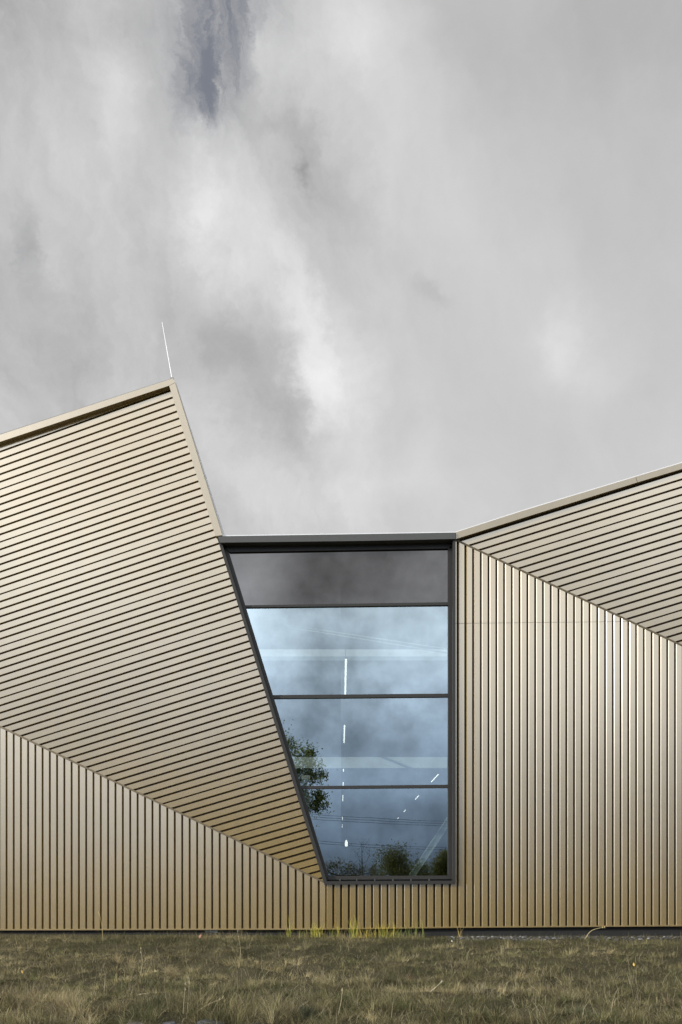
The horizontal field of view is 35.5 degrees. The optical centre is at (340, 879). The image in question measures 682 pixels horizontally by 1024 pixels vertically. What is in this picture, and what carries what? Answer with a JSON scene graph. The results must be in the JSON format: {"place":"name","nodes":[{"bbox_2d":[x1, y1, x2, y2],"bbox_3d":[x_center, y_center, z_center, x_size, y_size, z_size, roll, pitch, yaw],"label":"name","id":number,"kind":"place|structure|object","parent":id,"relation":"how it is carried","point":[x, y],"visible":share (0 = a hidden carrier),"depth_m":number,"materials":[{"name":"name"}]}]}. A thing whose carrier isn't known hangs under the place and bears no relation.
{"place":"outdoors","nodes":[
{"label":"outdoors","id":0,"kind":"place"},
{"bbox_2d":[0,924,681,1023],"bbox_3d":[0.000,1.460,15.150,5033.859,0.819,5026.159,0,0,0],"label":"ground","id":1,"kind":"structure","parent":0,"point":[587,966],"depth_m":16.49,"materials":[{"name":"plant"}]},
{"bbox_2d":[127,1021,142,1023],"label":"stone","id":2,"kind":"object","parent":1,"relation":"on","point":[137,1022],"visible":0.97,"depth_m":12.27,"materials":[{"name":"grey stone"}]},
{"bbox_2d":[138,991,186,1010],"bbox_3d":[-2.194,1.466,13.006,0.851,0.293,0.682,0,0,-10],"label":"grass clump","id":3,"kind":"object","parent":1,"relation":"on","point":[158,1000],"visible":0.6,"depth_m":12.98,"materials":[{"name":"plant"}]},
{"bbox_2d":[162,1021,175,1023],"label":"stone","id":4,"kind":"object","parent":1,"relation":"on","point":[171,1022],"visible":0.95,"depth_m":12.28,"materials":[{"name":"grey stone"}]},
{"bbox_2d":[197,1019,225,1023],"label":"stone","id":5,"kind":"object","parent":1,"relation":"on","point":[208,1021],"visible":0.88,"depth_m":12.24,"materials":[{"name":"grey stone"}]},
{"bbox_2d":[226,953,250,966],"bbox_3d":[-1.671,1.294,17.074,0.698,0.392,0.606,0,0,38],"label":"grass clump","id":6,"kind":"object","parent":1,"relation":"on","point":[240,961],"visible":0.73,"depth_m":17.02,"materials":[{"name":"plant"}]},
{"bbox_2d":[283,1001,328,1018],"bbox_3d":[-0.433,1.543,12.548,0.735,0.259,0.690,0,0,0],"label":"grass clump","id":7,"kind":"object","parent":1,"relation":"on","point":[307,1013],"visible":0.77,"depth_m":12.51,"materials":[{"name":"plant"}]},
{"bbox_2d":[309,920,327,936],"bbox_3d":[-0.501,0.901,19.806,0.634,0.345,0.265,0,0,0],"label":"grass tuft","id":8,"kind":"object","parent":1,"relation":"on","point":[317,931],"visible":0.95,"depth_m":19.85,"materials":[{"name":"plant"}]},
{"bbox_2d":[0,379,681,935],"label":"building","id":9,"kind":"structure","parent":1,"relation":"on","point":[206,725],"depth_m":20.15,"materials":[{"name":"metal"}]},
{"bbox_2d":[162,323,173,378],"bbox_3d":[-3.243,-9.883,19.976,0.217,1.107,0.060,0,0,0],"label":"lightning rod","id":10,"kind":"object","parent":9,"relation":"on","point":[171,377],"visible":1,"depth_m":19.96,"materials":[{"name":"metal"}]},
{"bbox_2d":[217,532,455,884],"bbox_3d":[-0.087,-3.206,20.150,4.464,6.587,0.580,0,0,0],"label":"window","id":11,"kind":"structure","parent":9,"relation":"in","point":[352,636],"depth_m":20.15,"materials":[{"name":"glass"}]},
{"bbox_2d":[348,916,360,937],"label":"grass tuft","id":12,"kind":"object","parent":1,"relation":"on","point":[353,934],"visible":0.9,"depth_m":19.82,"materials":[{"name":"green plant"}]},
{"bbox_2d":[357,974,374,987],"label":"grass clump","id":13,"kind":"object","parent":1,"relation":"on","point":[366,981],"visible":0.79,"depth_m":14.77,"materials":[{"name":"plant"}]},
{"bbox_2d":[359,924,380,937],"bbox_3d":[0.509,0.924,19.830,0.445,0.320,0.217,0,0,15],"label":"grass tuft","id":14,"kind":"object","parent":1,"relation":"on","point":[369,935],"visible":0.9,"depth_m":19.83,"materials":[{"name":"green plant"}]},
{"bbox_2d":[382,921,397,937],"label":"grass tuft","id":15,"kind":"object","parent":1,"relation":"on","point":[390,932],"visible":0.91,"depth_m":19.85,"materials":[{"name":"green plant"}]},
{"bbox_2d":[405,918,424,937],"bbox_3d":[1.361,0.865,19.771,0.488,0.438,0.270,0,0,-29],"label":"grass tuft","id":16,"kind":"object","parent":1,"relation":"on","point":[415,931],"visible":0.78,"depth_m":19.81,"materials":[{"name":"plant"}]},
{"bbox_2d":[467,982,493,994],"bbox_3d":[1.828,1.376,13.800,0.499,0.218,0.426,0,0,22],"label":"grass clump","id":17,"kind":"object","parent":1,"relation":"on","point":[481,987],"visible":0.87,"depth_m":13.76,"materials":[{"name":"plant"}]},
{"bbox_2d":[563,1003,602,1020],"bbox_3d":[2.767,1.516,12.222,0.682,0.233,0.733,0,0,19],"label":"grass clump","id":18,"kind":"object","parent":1,"relation":"on","point":[580,1012],"visible":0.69,"depth_m":12.24,"materials":[{"name":"plant"}]},
{"bbox_2d":[0,0,681,534],"label":"sky","id":19,"kind":"structure","parent":0,"point":[403,265],"materials":[{"name":"grey"}]},
{"bbox_2d":[447,935,681,940],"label":"gravel","id":20,"kind":"structure","parent":0,"point":[511,938],"depth_m":19.68,"materials":[{"name":"grey gravel"}]}
]}

